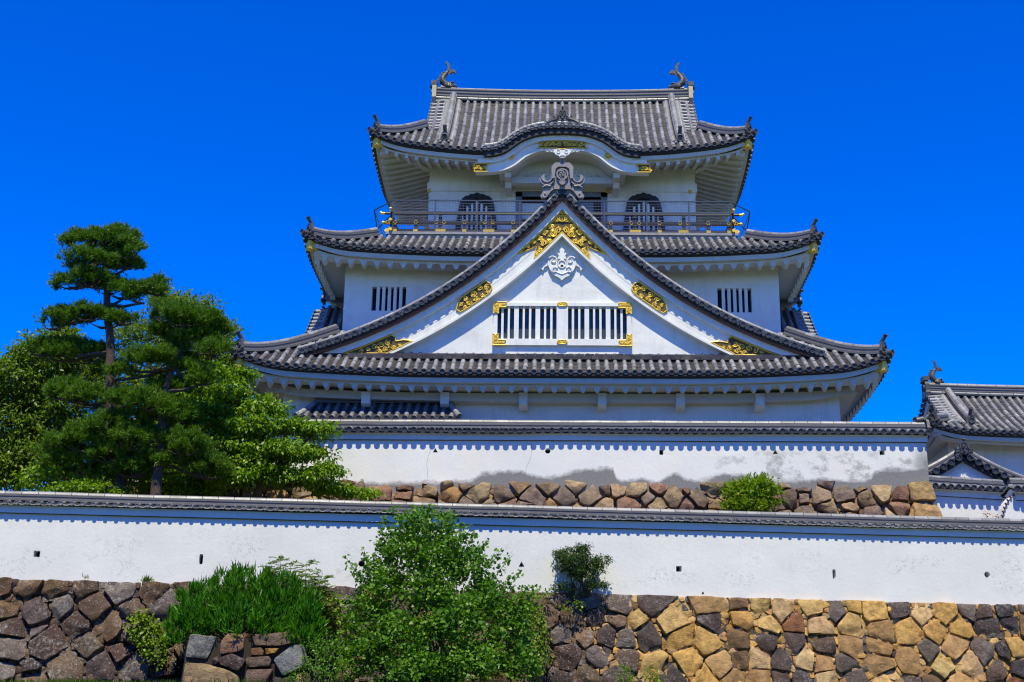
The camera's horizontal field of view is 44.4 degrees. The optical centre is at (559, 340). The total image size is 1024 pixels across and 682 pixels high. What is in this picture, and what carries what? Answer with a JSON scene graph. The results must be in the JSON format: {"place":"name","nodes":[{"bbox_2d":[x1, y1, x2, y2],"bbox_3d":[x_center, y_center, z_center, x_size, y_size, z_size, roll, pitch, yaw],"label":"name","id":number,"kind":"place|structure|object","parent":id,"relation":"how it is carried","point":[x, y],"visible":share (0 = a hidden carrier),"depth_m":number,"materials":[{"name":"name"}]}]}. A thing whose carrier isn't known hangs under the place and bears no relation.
{"place":"outdoors","nodes":[
{"label":"outdoors","id":0,"kind":"place"},
{"bbox_2d":[0,0,1023,502],"label":"sky","id":1,"kind":"structure","parent":0,"point":[213,129],"materials":[{"name":"blue"}]},
{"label":"bank ground","id":2,"kind":"structure","parent":0,"visible":0},
{"bbox_2d":[181,631,310,681],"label":"stone block wall","id":3,"kind":"structure","parent":2,"relation":"on","point":[246,657],"depth_m":25.86,"materials":[{"name":"stone"}]},
{"bbox_2d":[159,559,330,649],"bbox_3d":[-6.634,5.606,26.793,3.558,2.009,1.906,0,-16,0],"label":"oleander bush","id":4,"kind":"object","parent":3,"relation":"on","point":[253,609],"visible":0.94,"depth_m":26.45,"materials":[{"name":"green plant"}]},
{"bbox_2d":[256,555,310,610],"bbox_3d":[-6.070,5.667,27.238,1.295,2.025,1.000,0,-16,0],"label":"locust sapling","id":5,"kind":"object","parent":3,"relation":"on","point":[281,557],"visible":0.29,"depth_m":27.52,"materials":[{"name":"green plant"}]},
{"bbox_2d":[295,559,338,649],"bbox_3d":[-5.385,5.741,27.351,1.148,1.959,0.804,-8,-18,27],"label":"locust sapling","id":6,"kind":"object","parent":3,"relation":"on","point":[327,606],"visible":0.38,"depth_m":27.34,"materials":[{"name":"green plant"}]},
{"bbox_2d":[0,676,519,681],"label":"bank grass","id":7,"kind":"structure","parent":2,"relation":"on","point":[68,680],"depth_m":23.92,"materials":[{"name":"green plant"}]},
{"bbox_2d":[283,629,364,681],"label":"wild shrub","id":8,"kind":"object","parent":2,"relation":"on","point":[323,674],"visible":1,"depth_m":25.55,"materials":[{"name":"green plant"}]},
{"bbox_2d":[328,504,545,681],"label":"ginkgo bush","id":9,"kind":"object","parent":2,"relation":"on","point":[488,599],"visible":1,"depth_m":26.12,"materials":[{"name":"green plant"}]},
{"bbox_2d":[0,577,1023,681],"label":"stone rampart","id":10,"kind":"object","parent":2,"relation":"on","point":[77,631],"visible":0.66,"depth_m":28.92,"materials":[{"name":"stone"}]},
{"bbox_2d":[122,607,168,671],"bbox_3d":[-8.895,6.409,26.955,1.117,1.359,0.505,0,-16,0],"label":"creeper","id":11,"kind":"object","parent":10,"relation":"attached to","point":[159,649],"visible":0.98,"depth_m":26.93,"materials":[{"name":"green plant"}]},
{"bbox_2d":[137,575,153,581],"bbox_3d":[-9.177,5.266,27.811,0.392,0.226,0.195,5,-17,-16],"label":"grass tuft","id":12,"kind":"object","parent":10,"relation":"on","point":[146,579],"visible":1,"depth_m":27.79,"materials":[{"name":"green plant"}]},
{"bbox_2d":[327,594,352,643],"bbox_3d":[-4.928,6.149,27.755,0.779,1.124,0.455,0,-16,0],"label":"creeper","id":13,"kind":"object","parent":10,"relation":"attached to","point":[335,622],"visible":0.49,"depth_m":27.69,"materials":[{"name":"green plant"}]},
{"bbox_2d":[0,491,1023,611],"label":"plaster wall","id":14,"kind":"structure","parent":10,"relation":"on","point":[99,537],"depth_m":29.53,"materials":[{"name":"white paint"}]},
{"bbox_2d":[516,586,553,677],"bbox_3d":[-0.691,6.598,28.230,1.179,2.204,0.727,0,-16,0],"label":"creeper","id":15,"kind":"object","parent":10,"relation":"attached to","point":[540,636],"visible":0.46,"depth_m":28.25,"materials":[{"name":"green plant"}]},
{"bbox_2d":[555,595,583,612],"bbox_3d":[0.227,6.006,28.682,0.709,0.462,0.311,4,-17,-12],"label":"creeper","id":16,"kind":"object","parent":10,"relation":"attached to","point":[576,607],"visible":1,"depth_m":28.65,"materials":[{"name":"green plant"}]},
{"bbox_2d":[550,541,614,595],"bbox_3d":[0.510,5.252,29.036,1.550,1.269,0.906,0,-16,0],"label":"young tree","id":17,"kind":"object","parent":10,"relation":"on","point":[581,558],"visible":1,"depth_m":28.98,"materials":[{"name":"green plant"}]},
{"bbox_2d":[614,662,636,681],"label":"weed","id":18,"kind":"object","parent":2,"relation":"on","point":[623,677],"visible":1,"depth_m":27.93,"materials":[{"name":"green plant"}]},
{"bbox_2d":[642,661,662,681],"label":"weed","id":19,"kind":"object","parent":2,"relation":"on","point":[654,679],"visible":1,"depth_m":28.03,"materials":[{"name":"green plant"}]},
{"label":"terrace ground","id":20,"kind":"structure","parent":0,"visible":0},
{"bbox_2d":[0,323,92,490],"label":"camphor tree","id":21,"kind":"object","parent":20,"relation":"on","point":[26,407],"visible":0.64,"depth_m":36.62,"materials":[{"name":"green plant"}]},
{"bbox_2d":[32,476,130,493],"bbox_3d":[-11.389,4.057,29.764,2.410,1.688,1.166,0,-16,0],"label":"bush","id":22,"kind":"object","parent":20,"relation":"on","point":[89,486],"visible":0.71,"depth_m":29.72,"materials":[{"name":"green plant"}]},
{"bbox_2d":[19,220,172,491],"bbox_3d":[-11.828,0.959,31.292,3.906,8.497,2.409,-5,-17,17],"label":"pine tree","id":23,"kind":"object","parent":20,"relation":"on","point":[95,252],"visible":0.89,"depth_m":31.47,"materials":[{"name":"green plant"}]},
{"bbox_2d":[8,372,297,496],"bbox_3d":[-10.649,3.182,33.152,7.638,5.285,3.014,0,-16,0],"label":"broadleaf tree","id":24,"kind":"object","parent":20,"relation":"on","point":[171,484],"visible":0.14,"depth_m":32.69,"materials":[{"name":"green plant"}]},
{"bbox_2d":[52,283,256,444],"bbox_3d":[-12.685,2.664,38.424,7.189,9.238,3.727,0,-16,0],"label":"camphor tree","id":25,"kind":"object","parent":20,"relation":"on","point":[138,327],"visible":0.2,"depth_m":38.59,"materials":[{"name":"green plant"}]},
{"bbox_2d":[98,296,235,494],"bbox_3d":[-9.565,1.914,30.457,3.515,6.218,2.099,0,-16,0],"label":"pine tree","id":26,"kind":"object","parent":20,"relation":"on","point":[186,324],"visible":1,"depth_m":30.28,"materials":[{"name":"green plant"}]},
{"bbox_2d":[189,357,386,500],"bbox_3d":[-7.066,2.811,31.560,5.321,5.162,2.759,0,-16,0],"label":"cherry tree","id":27,"kind":"object","parent":20,"relation":"on","point":[256,473],"visible":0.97,"depth_m":31.42,"materials":[{"name":"green plant"}]},
{"bbox_2d":[918,360,1023,474],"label":"corner turret","id":28,"kind":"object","parent":20,"relation":"on","point":[986,421],"visible":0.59,"depth_m":44.15,"materials":[{"name":"tile"}]},
{"bbox_2d":[928,437,1023,486],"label":"gatehouse","id":29,"kind":"object","parent":20,"relation":"on","point":[963,459],"visible":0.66,"depth_m":38.56,"materials":[{"name":"tile"}]},
{"bbox_2d":[996,478,1023,518],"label":"plaster wall","id":30,"kind":"structure","parent":20,"relation":"on","point":[1012,506],"depth_m":35.55,"materials":[{"name":"white paint"}]},
{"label":"upper terrace ground","id":31,"kind":"structure","parent":0,"visible":0},
{"bbox_2d":[103,479,942,516],"bbox_3d":[-1.161,4.814,33.898,22.924,2.134,1.735,0,-16,0],"label":"stone rampart","id":32,"kind":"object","parent":31,"relation":"on","point":[915,499],"visible":0.28,"depth_m":33.79,"materials":[{"name":"stone"}]},
{"bbox_2d":[134,412,931,496],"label":"plaster wall","id":33,"kind":"structure","parent":32,"relation":"on","point":[693,455],"depth_m":34.32,"materials":[{"name":"white paint"}]},
{"bbox_2d":[717,471,785,511],"bbox_3d":[5.089,4.112,33.096,1.848,1.425,1.332,0,-16,0],"label":"broadleaf shrub","id":34,"kind":"object","parent":32,"relation":"on","point":[760,490],"visible":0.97,"depth_m":32.97,"materials":[{"name":"green plant"}]},
{"bbox_2d":[230,61,894,423],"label":"castle keep","id":35,"kind":"structure","parent":31,"relation":"on","point":[560,256],"depth_m":39.16,"materials":[{"name":"white paint"}]},
{"bbox_2d":[929,475,1006,517],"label":"plaster wall","id":36,"kind":"structure","parent":31,"relation":"on","point":[966,497],"depth_m":37.57,"materials":[{"name":"white paint"}]}
]}

